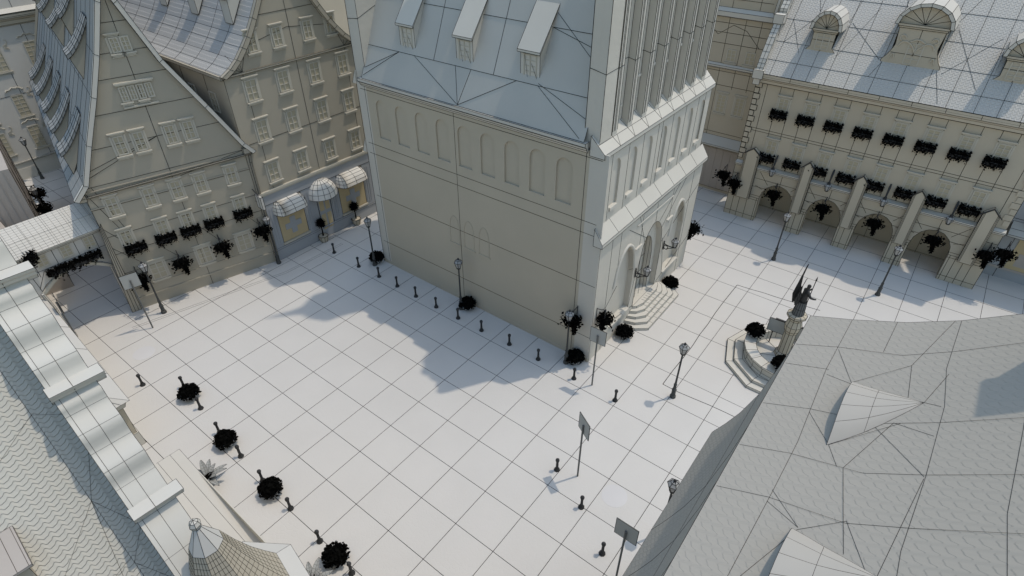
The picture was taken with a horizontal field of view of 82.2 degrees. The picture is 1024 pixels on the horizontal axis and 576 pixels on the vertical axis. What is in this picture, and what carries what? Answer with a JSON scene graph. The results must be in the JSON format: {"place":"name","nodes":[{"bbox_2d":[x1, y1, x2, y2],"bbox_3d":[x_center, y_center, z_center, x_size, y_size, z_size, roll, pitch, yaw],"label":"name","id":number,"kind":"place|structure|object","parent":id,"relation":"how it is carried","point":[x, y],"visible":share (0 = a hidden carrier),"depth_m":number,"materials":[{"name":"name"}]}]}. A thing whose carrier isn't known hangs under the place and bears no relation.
{"place":"outdoors","nodes":[
{"label":"outdoors","id":0,"kind":"place"},
{"bbox_2d":[0,0,60,179],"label":"stuccoed building","id":1,"kind":"structure","parent":0,"point":[20,115],"depth_m":52.12,"materials":[{"name":"paint"}]},
{"bbox_2d":[10,93,35,119],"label":"window","id":2,"kind":"structure","parent":1,"relation":"in","point":[19,100],"depth_m":52.70,"materials":[{"name":"paint"}]},
{"bbox_2d":[26,124,50,149],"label":"window","id":3,"kind":"structure","parent":1,"relation":"in","point":[33,130],"depth_m":54.41,"materials":[{"name":"paint"}]},
{"bbox_2d":[0,139,73,295],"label":"timber clad house","id":4,"kind":"structure","parent":0,"point":[16,204],"depth_m":37.38,"materials":[{"name":"grey wood"}]},
{"bbox_2d":[23,168,1023,575],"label":"ground","id":5,"kind":"structure","parent":0,"point":[381,426],"depth_m":33.75,"materials":[{"name":"white"}]},
{"bbox_2d":[0,203,128,303],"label":"arched passage","id":6,"kind":"object","parent":5,"relation":"on","point":[62,235],"visible":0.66,"depth_m":34.88,"materials":[{"name":"paint"}]},
{"bbox_2d":[45,247,103,280],"bbox_3d":[-26.576,-1.460,35.701,0.849,1.195,3.184,25,44,29],"label":"long flower box","id":7,"kind":"object","parent":6,"relation":"attached to","point":[80,261],"visible":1,"depth_m":35.58,"materials":[{"name":"grey metal"}]},
{"bbox_2d":[0,238,191,575],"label":"scrolled gable house","id":8,"kind":"structure","parent":5,"relation":"on","point":[86,489],"depth_m":13.20,"materials":[{"name":"stone"}]},
{"bbox_2d":[41,298,145,444],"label":"side wing","id":9,"kind":"structure","parent":8,"relation":"attached to","point":[117,396],"depth_m":30.24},
{"bbox_2d":[118,272,153,327],"bbox_3d":[-23.208,0.885,36.654,0.968,4.209,0.130,-25,43,-29],"label":"sign board","id":10,"kind":"object","parent":5,"relation":"on","point":[130,281],"visible":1,"depth_m":35.77,"materials":[{"name":"grey"}]},
{"bbox_2d":[133,346,154,359],"bbox_3d":[-22.599,3.990,36.028,1.240,0.006,1.240,25,44,29],"label":"manhole cover","id":11,"kind":"object","parent":5,"relation":"on","point":[145,352],"visible":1,"depth_m":35.99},
{"bbox_2d":[28,0,279,312],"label":"gabled house","id":12,"kind":"structure","parent":5,"relation":"on","point":[148,142],"depth_m":36.26,"materials":[{"name":"grey paint"}]},
{"bbox_2d":[99,192,126,220],"bbox_3d":[-24.067,-4.873,35.430,0.960,1.675,0.188,-25,44,-29],"label":"window","id":13,"kind":"structure","parent":12,"relation":"in","point":[109,199],"depth_m":35.45,"materials":[{"name":"paint"}]},
{"bbox_2d":[102,32,126,58],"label":"window","id":14,"kind":"structure","parent":12,"relation":"in","point":[114,43],"depth_m":31.75,"materials":[{"name":"paint"}]},
{"bbox_2d":[106,130,133,160],"bbox_3d":[-22.764,-8.257,34.145,0.920,1.625,0.188,-25,44,-29],"label":"window","id":15,"kind":"structure","parent":12,"relation":"in","point":[117,138],"depth_m":34.16,"materials":[{"name":"paint"}]},
{"bbox_2d":[114,225,136,246],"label":"window","id":16,"kind":"structure","parent":12,"relation":"in","point":[127,237],"depth_m":36.69,"materials":[{"name":"paint"}]},
{"bbox_2d":[123,239,149,257],"bbox_3d":[-23.848,-2.483,37.274,1.308,1.036,0.838,-25,44,-29],"label":"flower box","id":17,"kind":"object","parent":12,"relation":"attached to","point":[132,249],"visible":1,"depth_m":37.15,"materials":[{"name":"black plant"}]},
{"bbox_2d":[126,126,152,155],"bbox_3d":[-21.951,-8.638,34.651,0.920,1.625,0.188,-25,44,-29],"label":"window","id":18,"kind":"structure","parent":12,"relation":"in","point":[137,134],"depth_m":34.68,"materials":[{"name":"paint"}]},
{"bbox_2d":[136,183,161,210],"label":"window","id":19,"kind":"structure","parent":12,"relation":"in","point":[152,203],"depth_m":36.45,"materials":[{"name":"paint"}]},
{"bbox_2d":[144,256,171,282],"bbox_3d":[-23.444,-1.172,38.910,1.240,1.775,0.090,-25,44,-29],"label":"window","id":20,"kind":"structure","parent":12,"relation":"in","point":[159,259],"depth_m":38.93,"materials":[{"name":"paint"}]},
{"bbox_2d":[150,215,171,235],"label":"window","id":21,"kind":"structure","parent":12,"relation":"in","point":[162,227],"depth_m":37.68,"materials":[{"name":"paint"}]},
{"bbox_2d":[154,229,178,247],"bbox_3d":[-22.444,-3.157,38.135,1.308,1.036,0.838,-25,44,-29],"label":"flower box","id":22,"kind":"object","parent":12,"relation":"attached to","point":[166,238],"visible":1,"depth_m":38.01,"materials":[{"name":"black plant"}]},
{"bbox_2d":[158,120,182,148],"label":"window","id":23,"kind":"structure","parent":12,"relation":"in","point":[168,127],"depth_m":35.51,"materials":[{"name":"paint"}]},
{"bbox_2d":[164,176,188,203],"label":"window","id":24,"kind":"structure","parent":12,"relation":"in","point":[174,182],"depth_m":37.22,"materials":[{"name":"paint"}]},
{"bbox_2d":[168,250,193,274],"bbox_3d":[-22.068,-1.478,39.154,1.353,1.830,1.500,9,38,12],"label":"hanging basket","id":25,"kind":"object","parent":12,"relation":"attached to","point":[182,262],"visible":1,"depth_m":39.04,"materials":[{"name":"grey metal"}]},
{"bbox_2d":[176,208,196,228],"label":"window","id":26,"kind":"structure","parent":12,"relation":"in","point":[186,222],"depth_m":38.42,"materials":[{"name":"paint"}]},
{"bbox_2d":[177,116,200,144],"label":"window","id":27,"kind":"structure","parent":12,"relation":"in","point":[185,123],"depth_m":36.02,"materials":[{"name":"paint"}]},
{"bbox_2d":[179,223,201,240],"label":"flower box","id":28,"kind":"object","parent":12,"relation":"attached to","point":[192,230],"visible":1,"depth_m":38.74,"materials":[{"name":"black plant"}]},
{"bbox_2d":[188,169,211,196],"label":"window","id":29,"kind":"structure","parent":12,"relation":"in","point":[203,188],"depth_m":37.92,"materials":[{"name":"paint"}]},
{"bbox_2d":[191,241,216,266],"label":"window","id":30,"kind":"structure","parent":12,"relation":"in","point":[206,244],"depth_m":40.32,"materials":[{"name":"paint"}]},
{"bbox_2d":[200,201,219,220],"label":"window","id":31,"kind":"structure","parent":12,"relation":"in","point":[211,213],"depth_m":39.15,"materials":[{"name":"paint"}]},
{"bbox_2d":[203,216,225,232],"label":"flower box","id":32,"kind":"object","parent":12,"relation":"attached to","point":[214,223],"visible":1,"depth_m":39.47,"materials":[{"name":"black plant"}]},
{"bbox_2d":[210,235,233,258],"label":"hanging basket","id":33,"kind":"object","parent":12,"relation":"attached to","point":[222,246],"visible":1,"depth_m":40.26,"materials":[{"name":"grey metal"}]},
{"bbox_2d":[220,161,241,187],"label":"window","id":34,"kind":"structure","parent":12,"relation":"in","point":[233,181],"depth_m":38.88,"materials":[{"name":"paint"}]},
{"bbox_2d":[232,229,255,253],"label":"window","id":35,"kind":"structure","parent":12,"relation":"in","point":[241,233],"depth_m":41.66,"materials":[{"name":"paint"}]},
{"bbox_2d":[251,219,272,242],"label":"hanging basket","id":36,"kind":"object","parent":12,"relation":"attached to","point":[263,230],"visible":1,"depth_m":41.46,"materials":[{"name":"grey metal"}]},
{"bbox_2d":[176,382,201,400],"bbox_3d":[-18.122,5.806,32.874,1.282,0.927,1.272,13,39,17],"label":"flower bowl","id":37,"kind":"object","parent":5,"relation":"on","point":[189,391],"visible":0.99,"depth_m":32.64,"materials":[{"name":"black"}]},
{"bbox_2d":[155,449,266,542],"bbox_3d":[-9.236,12.134,21.516,17.006,4.500,3.006,27,45,31],"label":"flat roofed front","id":38,"kind":"object","parent":5,"relation":"on","point":[204,500],"visible":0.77,"depth_m":23.96,"materials":[{"name":"paint"}]},
{"bbox_2d":[198,459,226,485],"bbox_3d":[-14.575,9.104,28.311,1.694,1.158,1.807,25,44,29],"label":"potted agave","id":39,"kind":"object","parent":5,"relation":"on","point":[208,472],"visible":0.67,"depth_m":28.34,"materials":[{"name":"white plant"}]},
{"bbox_2d":[212,429,238,450],"bbox_3d":[-14.806,7.764,30.282,1.282,0.927,1.272,-24,43,-28],"label":"flower bowl","id":40,"kind":"object","parent":5,"relation":"on","point":[224,439],"visible":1,"depth_m":30.05,"materials":[{"name":"black"}]},
{"bbox_2d":[118,0,376,261],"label":"shop house","id":41,"kind":"structure","parent":5,"relation":"on","point":[272,85],"depth_m":40.15,"materials":[{"name":"grey paint"}]},
{"bbox_2d":[240,27,261,57],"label":"window","id":42,"kind":"structure","parent":41,"relation":"in","point":[253,47],"depth_m":36.40,"materials":[{"name":"paint"}]},
{"bbox_2d":[240,73,263,106],"bbox_3d":[-16.537,-12.595,37.407,0.188,1.825,1.160,26,44,30],"label":"window","id":43,"kind":"structure","parent":41,"relation":"in","point":[250,84],"depth_m":37.41,"materials":[{"name":"paint"}]},
{"bbox_2d":[251,114,273,145],"bbox_3d":[-16.538,-10.460,39.018,0.188,1.875,1.160,26,44,30],"label":"window","id":44,"kind":"structure","parent":41,"relation":"in","point":[261,126],"depth_m":39.02,"materials":[{"name":"paint"}]},
{"bbox_2d":[263,156,283,185],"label":"window","id":45,"kind":"structure","parent":41,"relation":"in","point":[272,167],"depth_m":40.81,"materials":[{"name":"paint"}]},
{"bbox_2d":[267,21,286,50],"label":"window","id":46,"kind":"structure","parent":41,"relation":"in","point":[277,38],"depth_m":37.36,"materials":[{"name":"paint"}]},
{"bbox_2d":[273,65,294,96],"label":"window","id":47,"kind":"structure","parent":41,"relation":"in","point":[282,75],"depth_m":38.87,"materials":[{"name":"paint"}]},
{"bbox_2d":[282,105,302,135],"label":"window","id":48,"kind":"structure","parent":41,"relation":"in","point":[291,114],"depth_m":40.48,"materials":[{"name":"paint"}]},
{"bbox_2d":[277,209,310,244],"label":"shop window","id":49,"kind":"structure","parent":41,"relation":"in","point":[293,225],"depth_m":43.88,"materials":[{"name":"glass"}]},
{"bbox_2d":[292,146,311,173],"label":"window","id":50,"kind":"structure","parent":41,"relation":"in","point":[301,158],"depth_m":42.27,"materials":[{"name":"paint"}]},
{"bbox_2d":[298,15,316,43],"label":"window","id":51,"kind":"structure","parent":41,"relation":"in","point":[308,34],"depth_m":38.79,"materials":[{"name":"paint"}]},
{"bbox_2d":[305,57,324,87],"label":"window","id":52,"kind":"structure","parent":41,"relation":"in","point":[313,65],"depth_m":40.40,"materials":[{"name":"paint"}]},
{"bbox_2d":[313,95,331,124],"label":"window","id":53,"kind":"structure","parent":41,"relation":"in","point":[321,104],"depth_m":42.01,"materials":[{"name":"paint"}]},
{"bbox_2d":[317,199,333,228],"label":"shop window","id":54,"kind":"structure","parent":41,"relation":"in","point":[325,209],"depth_m":45.73,"materials":[{"name":"yellow glass"}]},
{"bbox_2d":[321,135,338,162],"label":"window","id":55,"kind":"structure","parent":41,"relation":"in","point":[329,146],"depth_m":43.82,"materials":[{"name":"paint"}]},
{"bbox_2d":[334,49,351,78],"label":"window","id":56,"kind":"structure","parent":41,"relation":"in","point":[341,57],"depth_m":41.89,"materials":[{"name":"paint"}]},
{"bbox_2d":[340,87,357,115],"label":"window","id":57,"kind":"structure","parent":41,"relation":"in","point":[348,98],"depth_m":43.50,"materials":[{"name":"paint"}]},
{"bbox_2d":[338,182,368,215],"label":"shop window","id":58,"kind":"structure","parent":41,"relation":"in","point":[356,193],"depth_m":47.26,"materials":[{"name":"paint"}]},
{"bbox_2d":[347,126,362,152],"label":"window","id":59,"kind":"structure","parent":41,"relation":"in","point":[354,134],"depth_m":45.28,"materials":[{"name":"paint"}]},
{"bbox_2d":[188,518,309,575],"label":"corner turret","id":60,"kind":"object","parent":5,"relation":"on","point":[214,552],"visible":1,"depth_m":13.46,"materials":[{"name":"grey paint"}]},
{"bbox_2d":[257,476,282,499],"bbox_3d":[-11.539,9.514,27.965,1.272,0.927,1.282,-2,37,-3],"label":"flower bowl","id":61,"kind":"object","parent":5,"relation":"on","point":[270,487],"visible":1,"depth_m":27.77,"materials":[{"name":"black"}]},
{"bbox_2d":[306,557,332,575],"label":"potted agave","id":62,"kind":"object","parent":5,"relation":"on","point":[314,570],"visible":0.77,"depth_m":24.52,"materials":[{"name":"grey plant"}]},
{"bbox_2d":[317,0,349,35],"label":"house","id":63,"kind":"structure","parent":5,"relation":"on","point":[340,14],"depth_m":59.57,"materials":[{"name":"grey paint"}]},
{"bbox_2d":[320,541,350,569],"bbox_3d":[-7.643,11.512,25.319,1.282,0.927,1.272,19,41,23],"label":"flower bowl","id":64,"kind":"object","parent":5,"relation":"on","point":[334,554],"visible":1,"depth_m":25.10,"materials":[{"name":"black"}]},
{"bbox_2d":[344,0,719,361],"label":"church","id":65,"kind":"structure","parent":5,"relation":"on","point":[536,166],"depth_m":32.54,"materials":[{"name":"grey paint"}]},
{"bbox_2d":[557,306,583,334],"bbox_3d":[3.341,1.990,33.743,1.500,1.830,1.353,0,37,0],"label":"hanging basket","id":66,"kind":"object","parent":65,"relation":"attached to","point":[575,322],"visible":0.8,"depth_m":33.51,"materials":[{"name":"grey metal"}]},
{"bbox_2d":[595,308,615,331],"bbox_3d":[5.385,1.968,33.690,1.353,1.830,1.500,-18,41,-22],"label":"hanging basket","id":67,"kind":"object","parent":65,"relation":"attached to","point":[606,319],"visible":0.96,"depth_m":33.49,"materials":[{"name":"grey metal"}]},
{"bbox_2d":[565,348,584,364],"bbox_3d":[3.766,4.093,35.154,1.282,0.927,1.272,8,38,10],"label":"flower bowl","id":68,"kind":"object","parent":5,"relation":"on","point":[575,357],"visible":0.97,"depth_m":34.90,"materials":[{"name":"black"}]},
{"bbox_2d":[577,412,589,476],"bbox_3d":[3.258,7.612,27.755,0.130,4.209,0.968,-14,39,-17],"label":"sign board","id":69,"kind":"object","parent":5,"relation":"on","point":[584,425],"visible":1,"depth_m":26.90,"materials":[{"name":"black metal"}]},
{"bbox_2d":[590,326,606,384],"bbox_3d":[4.627,3.921,32.646,0.968,4.209,0.130,24,43,28],"label":"sign board","id":70,"kind":"object","parent":5,"relation":"on","point":[597,336],"visible":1,"depth_m":31.77,"materials":[{"name":"black metal"}]},
{"bbox_2d":[601,485,626,507],"bbox_3d":[4.909,9.965,28.127,1.240,0.006,1.240,25,44,29],"label":"manhole cover","id":71,"kind":"object","parent":5,"relation":"on","point":[614,496],"visible":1,"depth_m":28.14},
{"bbox_2d":[615,323,634,339],"bbox_3d":[7.105,2.731,36.961,1.282,0.927,1.272,-30,47,-34],"label":"flower bowl","id":72,"kind":"object","parent":5,"relation":"on","point":[624,331],"visible":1,"depth_m":36.73,"materials":[{"name":"black"}]},
{"bbox_2d":[614,517,638,575],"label":"sign board","id":73,"kind":"object","parent":5,"relation":"on","point":[626,531],"visible":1,"depth_m":22.72,"materials":[{"name":"black metal"}]},
{"bbox_2d":[670,342,689,398],"bbox_3d":[9.079,4.511,31.943,0.511,4.124,0.583,25,44,29],"label":"lamp post","id":74,"kind":"object","parent":5,"relation":"on","point":[684,348],"visible":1,"depth_m":31.56,"materials":[{"name":"metal"}]},
{"bbox_2d":[725,308,807,393],"bbox_3d":[16.249,3.090,34.175,6.825,3.725,6.493,25,44,29],"label":"fountain","id":75,"kind":"object","parent":5,"relation":"on","point":[748,358],"visible":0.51,"depth_m":34.60,"materials":[{"name":"stone"}]},
{"bbox_2d":[744,322,766,338],"bbox_3d":[14.697,2.516,35.391,1.272,0.927,1.282,9,38,12],"label":"flower bowl","id":76,"kind":"object","parent":75,"relation":"on","point":[755,330],"visible":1,"depth_m":35.14,"materials":[{"name":"black"}]},
{"bbox_2d":[766,317,803,341],"bbox_3d":[16.317,2.805,35.100,2.130,1.920,0.145,23,43,27],"label":"notice board","id":77,"kind":"object","parent":75,"relation":"on","point":[776,325],"visible":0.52,"depth_m":35.04,"materials":[{"name":"black"}]},
{"bbox_2d":[792,264,817,316],"bbox_3d":[16.190,0.137,32.310,1.173,3.366,0.807,0,37,0],"label":"angel statue","id":78,"kind":"object","parent":75,"relation":"on","point":[800,298],"visible":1,"depth_m":32.50,"materials":[{"name":"grey stone"}]},
{"bbox_2d":[723,0,1023,288],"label":"arcaded town hall","id":79,"kind":"structure","parent":5,"relation":"on","point":[945,75],"depth_m":39.87,"materials":[{"name":"grey paint"}]},
{"bbox_2d":[763,136,780,157],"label":"window","id":80,"kind":"structure","parent":79,"relation":"in","point":[771,146],"depth_m":45.03,"materials":[{"name":"paint"}]},
{"bbox_2d":[773,94,793,118],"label":"window","id":81,"kind":"structure","parent":79,"relation":"in","point":[783,101],"depth_m":43.01,"materials":[{"name":"paint"}]},
{"bbox_2d":[788,143,806,165],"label":"window","id":82,"kind":"structure","parent":79,"relation":"in","point":[797,150],"depth_m":44.09,"materials":[{"name":"paint"}]},
{"bbox_2d":[801,100,820,122],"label":"window","id":83,"kind":"structure","parent":79,"relation":"in","point":[810,109],"depth_m":42.09,"materials":[{"name":"paint"}]},
{"bbox_2d":[815,149,834,171],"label":"window","id":84,"kind":"structure","parent":79,"relation":"in","point":[823,158],"depth_m":43.16,"materials":[{"name":"paint"}]},
{"bbox_2d":[829,105,850,129],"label":"window","id":85,"kind":"structure","parent":79,"relation":"in","point":[840,112],"depth_m":41.14,"materials":[{"name":"paint"}]},
{"bbox_2d":[842,156,863,178],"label":"window","id":86,"kind":"structure","parent":79,"relation":"in","point":[851,167],"depth_m":42.23,"materials":[{"name":"paint"}]},
{"bbox_2d":[850,126,873,140],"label":"flower box","id":87,"kind":"object","parent":79,"relation":"attached to","point":[861,133],"visible":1,"depth_m":40.62,"materials":[{"name":"black plant"}]},
{"bbox_2d":[859,111,880,137],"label":"window","id":88,"kind":"structure","parent":79,"relation":"in","point":[869,120],"depth_m":40.21,"materials":[{"name":"paint"}]},
{"bbox_2d":[861,211,884,235],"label":"hanging basket","id":89,"kind":"object","parent":79,"relation":"attached to","point":[874,224],"visible":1,"depth_m":42.38,"materials":[{"name":"grey metal"}]},
{"bbox_2d":[870,163,893,186],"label":"window","id":90,"kind":"structure","parent":79,"relation":"in","point":[882,171],"depth_m":41.30,"materials":[{"name":"paint"}]},
{"bbox_2d":[880,132,904,148],"bbox_3d":[25.816,-9.939,39.793,1.308,1.036,0.838,25,44,29],"label":"flower box","id":91,"kind":"object","parent":79,"relation":"attached to","point":[890,140],"visible":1,"depth_m":39.70,"materials":[{"name":"black plant"}]},
{"bbox_2d":[889,118,912,142],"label":"window","id":92,"kind":"structure","parent":79,"relation":"in","point":[901,125],"depth_m":39.28,"materials":[{"name":"paint"}]},
{"bbox_2d":[901,170,924,193],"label":"window","id":93,"kind":"structure","parent":79,"relation":"in","point":[913,178],"depth_m":40.35,"materials":[{"name":"paint"}]},
{"bbox_2d":[912,139,937,156],"bbox_3d":[27.339,-9.234,38.859,1.308,1.036,0.838,25,44,29],"label":"flower box","id":94,"kind":"object","parent":79,"relation":"attached to","point":[926,148],"visible":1,"depth_m":38.76,"materials":[{"name":"black plant"}]},
{"bbox_2d":[920,228,945,253],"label":"hanging basket","id":95,"kind":"object","parent":79,"relation":"attached to","point":[933,241],"visible":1,"depth_m":40.56,"materials":[{"name":"grey metal"}]},
{"bbox_2d":[921,124,946,147],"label":"window","id":96,"kind":"structure","parent":79,"relation":"in","point":[933,134],"depth_m":38.34,"materials":[{"name":"paint"}]},
{"bbox_2d":[923,194,947,209],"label":"flower box","id":97,"kind":"object","parent":79,"relation":"attached to","point":[937,202],"visible":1,"depth_m":39.89,"materials":[{"name":"black plant"}]},
{"bbox_2d":[932,178,957,203],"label":"window","id":98,"kind":"structure","parent":79,"relation":"in","point":[945,186],"depth_m":39.42,"materials":[{"name":"paint"}]},
{"bbox_2d":[944,146,972,163],"bbox_3d":[28.861,-8.529,37.926,1.308,1.036,0.838,25,44,29],"label":"flower box","id":99,"kind":"object","parent":79,"relation":"attached to","point":[953,154],"visible":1,"depth_m":37.84,"materials":[{"name":"black plant"}]},
{"bbox_2d":[954,131,981,158],"bbox_3d":[29.023,-9.094,37.523,1.080,1.625,0.180,25,44,29],"label":"window","id":100,"kind":"structure","parent":79,"relation":"in","point":[966,142],"depth_m":37.41,"materials":[{"name":"paint"}]},
{"bbox_2d":[955,202,981,218],"bbox_3d":[30.383,-5.087,39.059,1.308,1.036,0.838,25,44,29],"label":"flower box","id":101,"kind":"object","parent":79,"relation":"attached to","point":[967,210],"visible":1,"depth_m":38.96,"materials":[{"name":"black plant"}]},
{"bbox_2d":[964,186,992,210],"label":"window","id":102,"kind":"structure","parent":79,"relation":"in","point":[978,197],"depth_m":38.49,"materials":[{"name":"paint"}]},
{"bbox_2d":[971,242,998,268],"bbox_3d":[31.569,-2.045,39.269,1.500,1.830,1.353,0,37,0],"label":"hanging basket","id":103,"kind":"object","parent":79,"relation":"attached to","point":[984,255],"visible":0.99,"depth_m":39.09,"materials":[{"name":"grey metal"}]},
{"bbox_2d":[980,154,1008,171],"bbox_3d":[30.384,-7.824,36.993,1.308,1.036,0.838,25,44,29],"label":"flower box","id":104,"kind":"object","parent":79,"relation":"attached to","point":[1001,163],"visible":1,"depth_m":36.89,"materials":[{"name":"black plant"}]},
{"bbox_2d":[987,139,1018,162],"bbox_3d":[30.546,-8.389,36.590,1.080,1.625,0.180,25,44,29],"label":"window","id":105,"kind":"structure","parent":79,"relation":"in","point":[1004,148],"depth_m":36.48,"materials":[{"name":"paint"}]},
{"bbox_2d":[990,241,1018,267],"bbox_3d":[32.312,-2.096,38.674,1.500,1.830,1.353,0,37,0],"label":"hanging basket","id":106,"kind":"object","parent":79,"relation":"attached to","point":[1004,255],"visible":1,"depth_m":38.48,"materials":[{"name":"grey metal"}]},
{"bbox_2d":[982,202,1023,284],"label":"corner shop","id":107,"kind":"structure","parent":5,"relation":"on","point":[1012,271],"depth_m":41.10},
{"bbox_2d":[1004,240,1023,272],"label":"shop window","id":108,"kind":"structure","parent":107,"relation":"in","point":[1019,248],"depth_m":41.16,"materials":[{"name":"beige"}]},
{"bbox_2d":[699,0,783,194],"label":"baroque gabled building","id":109,"kind":"structure","parent":0,"point":[743,28],"depth_m":47.24,"materials":[{"name":"grey paint"}]},
{"bbox_2d":[713,90,729,115],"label":"window","id":110,"kind":"structure","parent":109,"relation":"in","point":[720,101],"depth_m":48.82,"materials":[{"name":"paint"}]},
{"bbox_2d":[730,94,747,120],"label":"window","id":111,"kind":"structure","parent":109,"relation":"in","point":[738,106],"depth_m":48.09,"materials":[{"name":"paint"}]},
{"bbox_2d":[623,314,1023,575],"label":"mansard roof house","id":112,"kind":"structure","parent":0,"point":[841,447],"depth_m":10.96,"materials":[{"name":"beige tile"}]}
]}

